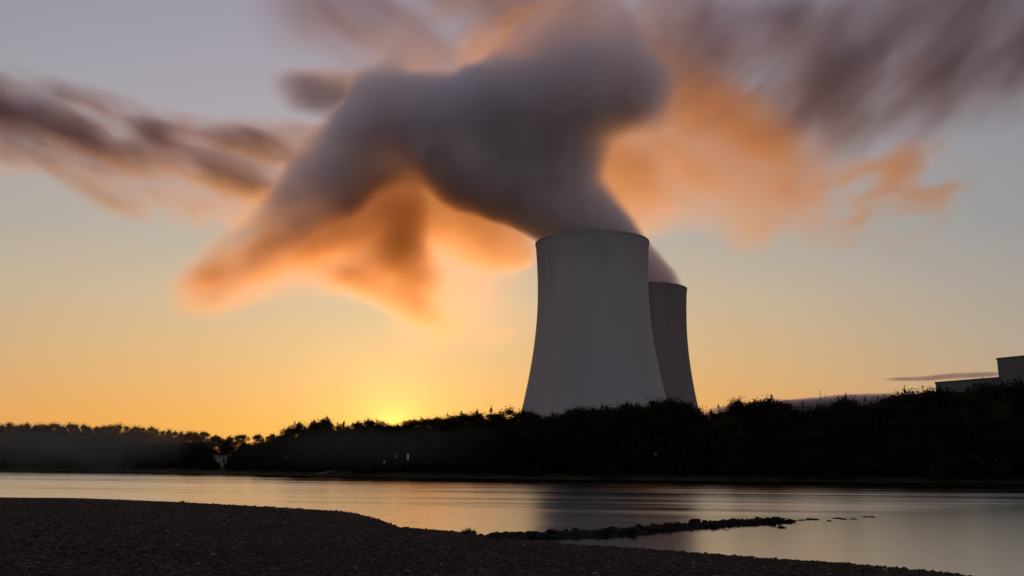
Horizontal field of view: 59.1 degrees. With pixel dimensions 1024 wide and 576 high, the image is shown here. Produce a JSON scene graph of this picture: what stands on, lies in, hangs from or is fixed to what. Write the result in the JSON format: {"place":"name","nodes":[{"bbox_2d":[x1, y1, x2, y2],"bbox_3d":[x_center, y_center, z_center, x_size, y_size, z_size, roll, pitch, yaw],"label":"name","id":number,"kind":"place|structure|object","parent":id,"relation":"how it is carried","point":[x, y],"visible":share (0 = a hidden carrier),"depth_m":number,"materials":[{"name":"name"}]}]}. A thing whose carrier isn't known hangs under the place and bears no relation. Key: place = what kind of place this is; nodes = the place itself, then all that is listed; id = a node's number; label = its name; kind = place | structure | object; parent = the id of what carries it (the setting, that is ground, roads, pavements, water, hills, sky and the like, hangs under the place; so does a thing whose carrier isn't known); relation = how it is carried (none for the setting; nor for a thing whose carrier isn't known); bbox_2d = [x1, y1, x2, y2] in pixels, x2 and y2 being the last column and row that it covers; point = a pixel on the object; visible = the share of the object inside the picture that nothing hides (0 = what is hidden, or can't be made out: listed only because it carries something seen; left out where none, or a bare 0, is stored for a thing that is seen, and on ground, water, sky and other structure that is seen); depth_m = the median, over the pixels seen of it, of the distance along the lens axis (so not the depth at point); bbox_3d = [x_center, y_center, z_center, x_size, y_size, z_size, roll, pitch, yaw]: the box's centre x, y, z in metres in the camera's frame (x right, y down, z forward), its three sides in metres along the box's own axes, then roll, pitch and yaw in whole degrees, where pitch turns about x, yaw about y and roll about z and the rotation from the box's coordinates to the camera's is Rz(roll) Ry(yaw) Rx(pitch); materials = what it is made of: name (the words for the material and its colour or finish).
{"place":"outdoors","nodes":[
{"label":"outdoors","id":0,"kind":"place"},
{"bbox_2d":[0,497,972,575],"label":"gravel bank","id":1,"kind":"structure","parent":0,"point":[112,516],"depth_m":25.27,"materials":[{"name":"brown gravel"}]},
{"bbox_2d":[0,470,1023,575],"bbox_3d":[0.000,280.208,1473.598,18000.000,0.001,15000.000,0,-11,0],"label":"river","id":2,"kind":"structure","parent":0,"point":[973,529],"depth_m":60.09,"materials":[{"name":"liquid"}]},
{"bbox_2d":[483,517,784,540],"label":"stone spit","id":3,"kind":"structure","parent":2,"relation":"in","point":[564,534],"depth_m":37.43,"materials":[{"name":"black stone"}]},
{"bbox_2d":[0,460,1023,482],"bbox_3d":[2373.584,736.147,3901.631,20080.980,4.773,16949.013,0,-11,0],"label":"bank","id":4,"kind":"structure","parent":0,"point":[702,476],"depth_m":137.51,"materials":[{"name":"soil"}]},
{"bbox_2d":[2,422,15,461],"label":"tree","id":5,"kind":"object","parent":4,"relation":"on","point":[8,426],"visible":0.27,"depth_m":250.42,"materials":[{"name":"black plant"}]},
{"bbox_2d":[0,432,32,465],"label":"bush","id":6,"kind":"object","parent":4,"relation":"on","point":[14,441],"visible":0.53,"depth_m":235.94,"materials":[{"name":"black plant"}]},
{"bbox_2d":[14,424,26,442],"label":"tree","id":7,"kind":"object","parent":4,"relation":"on","point":[19,428],"visible":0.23,"depth_m":243.19,"materials":[{"name":"black plant"}]},
{"bbox_2d":[7,440,36,466],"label":"bush","id":8,"kind":"object","parent":4,"relation":"on","point":[16,457],"visible":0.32,"depth_m":233.52,"materials":[{"name":"black plant"}]},
{"bbox_2d":[22,435,51,467],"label":"bush","id":9,"kind":"object","parent":4,"relation":"on","point":[31,445],"visible":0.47,"depth_m":231.51,"materials":[{"name":"black plant"}]},
{"bbox_2d":[37,422,52,442],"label":"tree","id":10,"kind":"object","parent":4,"relation":"on","point":[46,430],"visible":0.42,"depth_m":238.63,"materials":[{"name":"black plant"}]},
{"bbox_2d":[35,421,59,437],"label":"tree","id":11,"kind":"object","parent":4,"relation":"on","point":[53,426],"visible":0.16,"depth_m":242.96,"materials":[{"name":"black plant"}]},
{"bbox_2d":[34,434,68,466],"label":"bush","id":12,"kind":"object","parent":4,"relation":"on","point":[41,454],"visible":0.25,"depth_m":228.94,"materials":[{"name":"black plant"}]},
{"bbox_2d":[44,432,76,466],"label":"bush","id":13,"kind":"object","parent":4,"relation":"on","point":[59,444],"visible":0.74,"depth_m":223.86,"materials":[{"name":"black plant"}]},
{"bbox_2d":[53,421,80,450],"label":"tree","id":14,"kind":"object","parent":4,"relation":"on","point":[69,428],"visible":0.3,"depth_m":235.80,"materials":[{"name":"black plant"}]},
{"bbox_2d":[63,434,91,467],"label":"bush","id":15,"kind":"object","parent":4,"relation":"on","point":[77,441],"visible":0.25,"depth_m":223.30,"materials":[{"name":"black plant"}]},
{"bbox_2d":[70,422,87,446],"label":"tree","id":16,"kind":"object","parent":4,"relation":"on","point":[82,427],"visible":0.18,"depth_m":237.41,"materials":[{"name":"black plant"}]},
{"bbox_2d":[80,424,94,435],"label":"tree","id":17,"kind":"object","parent":4,"relation":"on","point":[88,430],"visible":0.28,"depth_m":232.03,"materials":[{"name":"black plant"}]},
{"bbox_2d":[103,424,115,434],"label":"tree","id":18,"kind":"object","parent":4,"relation":"on","point":[110,428],"visible":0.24,"depth_m":231.95,"materials":[{"name":"black plant"}]},
{"bbox_2d":[112,422,123,437],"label":"tree","id":19,"kind":"object","parent":4,"relation":"on","point":[117,430],"visible":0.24,"depth_m":227.74,"materials":[{"name":"black plant"}]},
{"bbox_2d":[121,424,134,442],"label":"tree","id":20,"kind":"object","parent":4,"relation":"on","point":[127,434],"visible":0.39,"depth_m":223.76,"materials":[{"name":"black plant"}]},
{"bbox_2d":[116,441,147,467],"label":"bush","id":21,"kind":"object","parent":4,"relation":"on","point":[125,455],"visible":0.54,"depth_m":206.76,"materials":[{"name":"black plant"}]},
{"bbox_2d":[132,426,151,444],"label":"tree","id":22,"kind":"object","parent":4,"relation":"on","point":[142,437],"visible":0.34,"depth_m":218.40,"materials":[{"name":"black plant"}]},
{"bbox_2d":[129,444,158,467],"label":"bush","id":23,"kind":"object","parent":4,"relation":"on","point":[138,453],"visible":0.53,"depth_m":205.26,"materials":[{"name":"black plant"}]},
{"bbox_2d":[146,428,159,443],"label":"tree","id":24,"kind":"object","parent":4,"relation":"on","point":[155,434],"visible":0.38,"depth_m":220.66,"materials":[{"name":"black plant"}]},
{"bbox_2d":[143,440,170,467],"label":"bush","id":25,"kind":"object","parent":4,"relation":"on","point":[157,446],"visible":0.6,"depth_m":202.57,"materials":[{"name":"black plant"}]},
{"bbox_2d":[152,443,179,468],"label":"bush","id":26,"kind":"object","parent":4,"relation":"on","point":[168,452],"visible":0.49,"depth_m":199.87,"materials":[{"name":"black plant"}]},
{"bbox_2d":[168,429,182,445],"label":"tree","id":27,"kind":"object","parent":4,"relation":"on","point":[173,440],"visible":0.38,"depth_m":212.37,"materials":[{"name":"black plant"}]},
{"bbox_2d":[166,440,196,467],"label":"bush","id":28,"kind":"object","parent":4,"relation":"on","point":[171,461],"visible":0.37,"depth_m":197.45,"materials":[{"name":"black plant"}]},
{"bbox_2d":[181,431,197,461],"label":"tree","id":29,"kind":"object","parent":4,"relation":"on","point":[190,435],"visible":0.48,"depth_m":204.22,"materials":[{"name":"black plant"}]},
{"bbox_2d":[176,439,217,468],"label":"bush","id":30,"kind":"object","parent":4,"relation":"on","point":[198,448],"visible":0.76,"depth_m":191.47,"materials":[{"name":"black plant"}]},
{"bbox_2d":[193,431,214,454],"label":"tree","id":31,"kind":"object","parent":4,"relation":"on","point":[201,435],"visible":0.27,"depth_m":206.40,"materials":[{"name":"black plant"}]},
{"bbox_2d":[203,457,217,469],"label":"bush","id":32,"kind":"object","parent":4,"relation":"on","point":[211,461],"visible":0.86,"depth_m":186.35,"materials":[{"name":"black plant"}]},
{"bbox_2d":[205,435,229,456],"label":"tree","id":33,"kind":"object","parent":4,"relation":"on","point":[216,442],"visible":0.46,"depth_m":199.33,"materials":[{"name":"black plant"}]},
{"bbox_2d":[213,455,228,467],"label":"hut","id":34,"kind":"object","parent":4,"relation":"on","point":[221,460],"visible":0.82,"depth_m":188.53,"materials":[{"name":"grey"}]},
{"bbox_2d":[216,435,237,459],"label":"tree","id":35,"kind":"object","parent":4,"relation":"on","point":[222,450],"visible":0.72,"depth_m":195.46,"materials":[{"name":"black plant"}]},
{"bbox_2d":[227,447,250,469],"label":"bush","id":36,"kind":"object","parent":4,"relation":"on","point":[233,457],"visible":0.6,"depth_m":180.71,"materials":[{"name":"black plant"}]},
{"bbox_2d":[227,433,253,457],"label":"tree","id":37,"kind":"object","parent":4,"relation":"on","point":[240,439],"visible":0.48,"depth_m":196.96,"materials":[{"name":"black plant"}]},
{"bbox_2d":[248,432,264,448],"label":"tree","id":38,"kind":"object","parent":4,"relation":"on","point":[260,438],"visible":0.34,"depth_m":186.99,"materials":[{"name":"black plant"}]},
{"bbox_2d":[247,442,272,468],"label":"bush","id":39,"kind":"object","parent":4,"relation":"on","point":[256,446],"visible":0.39,"depth_m":177.46,"materials":[{"name":"black plant"}]},
{"bbox_2d":[257,436,293,468],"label":"bush","id":40,"kind":"object","parent":4,"relation":"on","point":[283,440],"visible":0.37,"depth_m":176.05,"materials":[{"name":"black plant"}]},
{"bbox_2d":[273,441,305,469],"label":"bush","id":41,"kind":"object","parent":4,"relation":"on","point":[281,467],"visible":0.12,"depth_m":172.68,"materials":[{"name":"black plant"}]},
{"bbox_2d":[284,421,309,446],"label":"tree","id":42,"kind":"object","parent":4,"relation":"on","point":[299,427],"visible":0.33,"depth_m":182.88,"materials":[{"name":"black plant"}]},
{"bbox_2d":[301,420,326,433],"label":"tree","id":43,"kind":"object","parent":4,"relation":"on","point":[313,423],"visible":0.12,"depth_m":182.79,"materials":[{"name":"black plant"}]},
{"bbox_2d":[300,433,332,471],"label":"bush","id":44,"kind":"object","parent":4,"relation":"on","point":[319,444],"visible":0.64,"depth_m":165.91,"materials":[{"name":"black plant"}]},
{"bbox_2d":[308,415,336,440],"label":"tree","id":45,"kind":"object","parent":4,"relation":"on","point":[322,423],"visible":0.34,"depth_m":181.31,"materials":[{"name":"black plant"}]},
{"bbox_2d":[297,433,354,471],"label":"bush","id":46,"kind":"object","parent":4,"relation":"on","point":[331,440],"visible":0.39,"depth_m":165.99,"materials":[{"name":"black plant"}]},
{"bbox_2d":[325,421,350,435],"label":"tree","id":47,"kind":"object","parent":4,"relation":"on","point":[339,426],"visible":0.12,"depth_m":178.11,"materials":[{"name":"black plant"}]},
{"bbox_2d":[334,420,368,441],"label":"tree","id":48,"kind":"object","parent":4,"relation":"on","point":[349,433],"visible":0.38,"depth_m":167.98,"materials":[{"name":"black plant"}]},
{"bbox_2d":[353,417,382,438],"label":"tree","id":49,"kind":"object","parent":4,"relation":"on","point":[369,423],"visible":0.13,"depth_m":174.24,"materials":[{"name":"black plant"}]},
{"bbox_2d":[340,434,400,472],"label":"bush","id":50,"kind":"object","parent":4,"relation":"on","point":[367,442],"visible":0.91,"depth_m":157.63,"materials":[{"name":"green plant"}]},
{"bbox_2d":[360,419,396,436],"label":"tree","id":51,"kind":"object","parent":4,"relation":"on","point":[382,427],"visible":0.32,"depth_m":165.02,"materials":[{"name":"black plant"}]},
{"bbox_2d":[365,434,406,470],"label":"bush","id":52,"kind":"object","parent":4,"relation":"on","point":[368,459],"visible":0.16,"depth_m":158.48,"materials":[{"name":"black plant"}]},
{"bbox_2d":[376,424,406,435],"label":"tree","id":53,"kind":"object","parent":4,"relation":"on","point":[396,429],"visible":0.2,"depth_m":165.75,"materials":[{"name":"black plant"}]},
{"bbox_2d":[378,432,411,470],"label":"bush","id":54,"kind":"object","parent":4,"relation":"on","point":[394,444],"visible":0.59,"depth_m":157.18,"materials":[{"name":"green plant"}]},
{"bbox_2d":[389,443,425,470],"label":"bush","id":55,"kind":"object","parent":4,"relation":"on","point":[398,463],"visible":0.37,"depth_m":155.09,"materials":[{"name":"green plant"}]},
{"bbox_2d":[397,416,422,435],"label":"tree","id":56,"kind":"object","parent":4,"relation":"on","point":[408,424],"visible":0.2,"depth_m":167.44,"materials":[{"name":"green plant"}]},
{"bbox_2d":[393,428,443,471],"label":"bush","id":57,"kind":"object","parent":4,"relation":"on","point":[423,440],"visible":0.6,"depth_m":154.48,"materials":[{"name":"green plant"}]},
{"bbox_2d":[405,416,436,436],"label":"tree","id":58,"kind":"object","parent":4,"relation":"on","point":[420,425],"visible":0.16,"depth_m":163.81,"materials":[{"name":"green plant"}]},
{"bbox_2d":[413,414,453,460],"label":"tree","id":59,"kind":"object","parent":4,"relation":"on","point":[435,421],"visible":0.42,"depth_m":157.57,"materials":[{"name":"green plant"}]},
{"bbox_2d":[430,413,468,464],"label":"tree","id":60,"kind":"object","parent":4,"relation":"on","point":[454,422],"visible":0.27,"depth_m":158.41,"materials":[{"name":"green plant"}]},
{"bbox_2d":[449,410,475,433],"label":"tree","id":61,"kind":"object","parent":4,"relation":"on","point":[462,417],"visible":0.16,"depth_m":162.11,"materials":[{"name":"green plant"}]},
{"bbox_2d":[458,409,487,432],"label":"tree","id":62,"kind":"object","parent":4,"relation":"on","point":[477,421],"visible":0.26,"depth_m":155.72,"materials":[{"name":"green plant"}]},
{"bbox_2d":[477,411,507,433],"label":"tree","id":63,"kind":"object","parent":4,"relation":"on","point":[495,419],"visible":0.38,"depth_m":153.15,"materials":[{"name":"green plant"}]},
{"bbox_2d":[481,406,517,432],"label":"tree","id":64,"kind":"object","parent":4,"relation":"on","point":[509,412],"visible":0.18,"depth_m":156.71,"materials":[{"name":"green plant"}]},
{"bbox_2d":[504,408,535,424],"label":"tree","id":65,"kind":"object","parent":4,"relation":"on","point":[516,420],"visible":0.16,"depth_m":154.72,"materials":[{"name":"green plant"}]},
{"bbox_2d":[514,411,556,443],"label":"tree","id":66,"kind":"object","parent":4,"relation":"on","point":[531,416],"visible":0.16,"depth_m":147.71,"materials":[{"name":"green plant"}]},
{"bbox_2d":[534,410,579,438],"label":"tree","id":67,"kind":"object","parent":4,"relation":"on","point":[556,418],"visible":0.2,"depth_m":146.74,"materials":[{"name":"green plant"}]},
{"bbox_2d":[550,405,604,447],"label":"tree","id":68,"kind":"object","parent":4,"relation":"on","point":[575,413],"visible":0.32,"depth_m":143.91,"materials":[{"name":"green plant"}]},
{"bbox_2d":[587,402,629,424],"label":"tree","id":69,"kind":"object","parent":4,"relation":"on","point":[603,412],"visible":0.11,"depth_m":147.42,"materials":[{"name":"green plant"}]},
{"bbox_2d":[599,401,642,428],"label":"tree","id":70,"kind":"object","parent":4,"relation":"on","point":[626,411],"visible":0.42,"depth_m":143.19,"materials":[{"name":"green plant"}]},
{"bbox_2d":[612,402,652,428],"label":"tree","id":71,"kind":"object","parent":4,"relation":"on","point":[638,414],"visible":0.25,"depth_m":142.31,"materials":[{"name":"green plant"}]},
{"bbox_2d":[623,437,668,473],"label":"bush","id":72,"kind":"object","parent":4,"relation":"on","point":[643,447],"visible":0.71,"depth_m":134.17,"materials":[{"name":"green plant"}]},
{"bbox_2d":[634,395,673,427],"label":"tree","id":73,"kind":"object","parent":4,"relation":"on","point":[654,408],"visible":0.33,"depth_m":141.75,"materials":[{"name":"green plant"}]},
{"bbox_2d":[634,423,676,471],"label":"bush","id":74,"kind":"object","parent":4,"relation":"on","point":[644,431],"visible":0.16,"depth_m":135.70,"materials":[{"name":"green plant"}]},
{"bbox_2d":[645,397,688,424],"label":"tree","id":75,"kind":"object","parent":4,"relation":"on","point":[668,401],"visible":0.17,"depth_m":144.71,"materials":[{"name":"green plant"}]},
{"bbox_2d":[640,416,698,475],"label":"bush","id":76,"kind":"object","parent":4,"relation":"on","point":[659,432],"visible":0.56,"depth_m":134.64,"materials":[{"name":"green plant"}]},
{"bbox_2d":[662,398,712,436],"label":"tree","id":77,"kind":"object","parent":4,"relation":"on","point":[683,407],"visible":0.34,"depth_m":138.95,"materials":[{"name":"green plant"}]},
{"bbox_2d":[681,402,713,431],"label":"tree","id":78,"kind":"object","parent":4,"relation":"on","point":[702,418],"visible":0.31,"depth_m":137.91,"materials":[{"name":"green plant"}]},
{"bbox_2d":[701,409,723,425],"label":"tree","id":79,"kind":"object","parent":4,"relation":"on","point":[714,416],"visible":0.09,"depth_m":140.18,"materials":[{"name":"green plant"}]},
{"bbox_2d":[717,395,754,426],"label":"tree","id":80,"kind":"object","parent":4,"relation":"on","point":[735,406],"visible":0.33,"depth_m":136.72,"materials":[{"name":"green plant"}]},
{"bbox_2d":[723,399,771,435],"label":"tree","id":81,"kind":"object","parent":4,"relation":"on","point":[753,403],"visible":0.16,"depth_m":138.18,"materials":[{"name":"green plant"}]},
{"bbox_2d":[738,394,796,433],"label":"tree","id":82,"kind":"object","parent":4,"relation":"on","point":[769,410],"visible":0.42,"depth_m":134.41,"materials":[{"name":"green plant"}]},
{"bbox_2d":[757,399,807,434],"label":"tree","id":83,"kind":"object","parent":4,"relation":"on","point":[789,406],"visible":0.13,"depth_m":138.72,"materials":[{"name":"green plant"}]},
{"bbox_2d":[792,401,819,423],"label":"tree","id":84,"kind":"object","parent":4,"relation":"on","point":[807,417],"visible":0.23,"depth_m":134.23,"materials":[{"name":"green plant"}]},
{"bbox_2d":[806,402,834,422],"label":"tree","id":85,"kind":"object","parent":4,"relation":"on","point":[821,411],"visible":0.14,"depth_m":135.36,"materials":[{"name":"green plant"}]},
{"bbox_2d":[821,396,855,421],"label":"tree","id":86,"kind":"object","parent":4,"relation":"on","point":[836,406],"visible":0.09,"depth_m":134.02,"materials":[{"name":"green plant"}]},
{"bbox_2d":[827,393,882,427],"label":"tree","id":87,"kind":"object","parent":4,"relation":"on","point":[848,403],"visible":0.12,"depth_m":133.91,"materials":[{"name":"green plant"}]},
{"bbox_2d":[851,398,902,431],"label":"tree","id":88,"kind":"object","parent":4,"relation":"on","point":[878,407],"visible":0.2,"depth_m":131.56,"materials":[{"name":"green plant"}]},
{"bbox_2d":[871,393,897,425],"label":"tree","id":89,"kind":"object","parent":4,"relation":"on","point":[883,401],"visible":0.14,"depth_m":133.97,"materials":[{"name":"green plant"}]},
{"bbox_2d":[875,389,925,428],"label":"tree","id":90,"kind":"object","parent":4,"relation":"on","point":[894,399],"visible":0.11,"depth_m":132.05,"materials":[{"name":"green plant"}]},
{"bbox_2d":[882,385,934,429],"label":"tree","id":91,"kind":"object","parent":4,"relation":"on","point":[906,397],"visible":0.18,"depth_m":129.19,"materials":[{"name":"green plant"}]},
{"bbox_2d":[899,385,953,417],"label":"tree","id":92,"kind":"object","parent":4,"relation":"on","point":[925,395],"visible":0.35,"depth_m":127.47,"materials":[{"name":"green plant"}]},
{"bbox_2d":[918,385,971,417],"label":"tree","id":93,"kind":"object","parent":4,"relation":"on","point":[944,392],"visible":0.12,"depth_m":127.17,"materials":[{"name":"green plant"}]},
{"bbox_2d":[925,386,979,418],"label":"tree","id":94,"kind":"object","parent":4,"relation":"on","point":[961,399],"visible":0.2,"depth_m":125.85,"materials":[{"name":"green plant"}]},
{"bbox_2d":[934,377,998,392],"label":"industrial hall","id":95,"kind":"structure","parent":4,"relation":"on","point":[956,384],"depth_m":418.21,"materials":[{"name":"grey metal"}]},
{"bbox_2d":[947,383,989,413],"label":"tree","id":96,"kind":"object","parent":4,"relation":"on","point":[975,403],"visible":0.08,"depth_m":125.83,"materials":[{"name":"green plant"}]},
{"bbox_2d":[961,377,994,401],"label":"tree","id":97,"kind":"object","parent":4,"relation":"on","point":[982,391],"visible":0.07,"depth_m":130.60,"materials":[{"name":"green plant"}]},
{"bbox_2d":[974,380,1023,414],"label":"tree","id":98,"kind":"object","parent":4,"relation":"on","point":[1003,387],"visible":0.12,"depth_m":124.31,"materials":[{"name":"green plant"}]},
{"bbox_2d":[977,376,1023,424],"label":"tree","id":99,"kind":"object","parent":4,"relation":"on","point":[1020,387],"visible":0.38,"depth_m":124.27,"materials":[{"name":"green plant"}]},
{"bbox_2d":[996,355,1023,388],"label":"tower block","id":100,"kind":"structure","parent":4,"relation":"on","point":[1011,368],"depth_m":391.12,"materials":[{"name":"grey concrete"}]},
{"bbox_2d":[0,0,1023,454],"label":"sky","id":101,"kind":"structure","parent":0,"point":[223,218],"materials":[{"name":"orange"}]},
{"bbox_2d":[521,230,665,419],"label":"cooling tower","id":102,"kind":"structure","parent":0,"point":[594,343],"depth_m":585.02,"materials":[{"name":"concrete"}]},
{"bbox_2d":[648,282,697,407],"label":"cooling tower","id":103,"kind":"structure","parent":0,"point":[668,306],"depth_m":772.74,"materials":[{"name":"grey concrete"}]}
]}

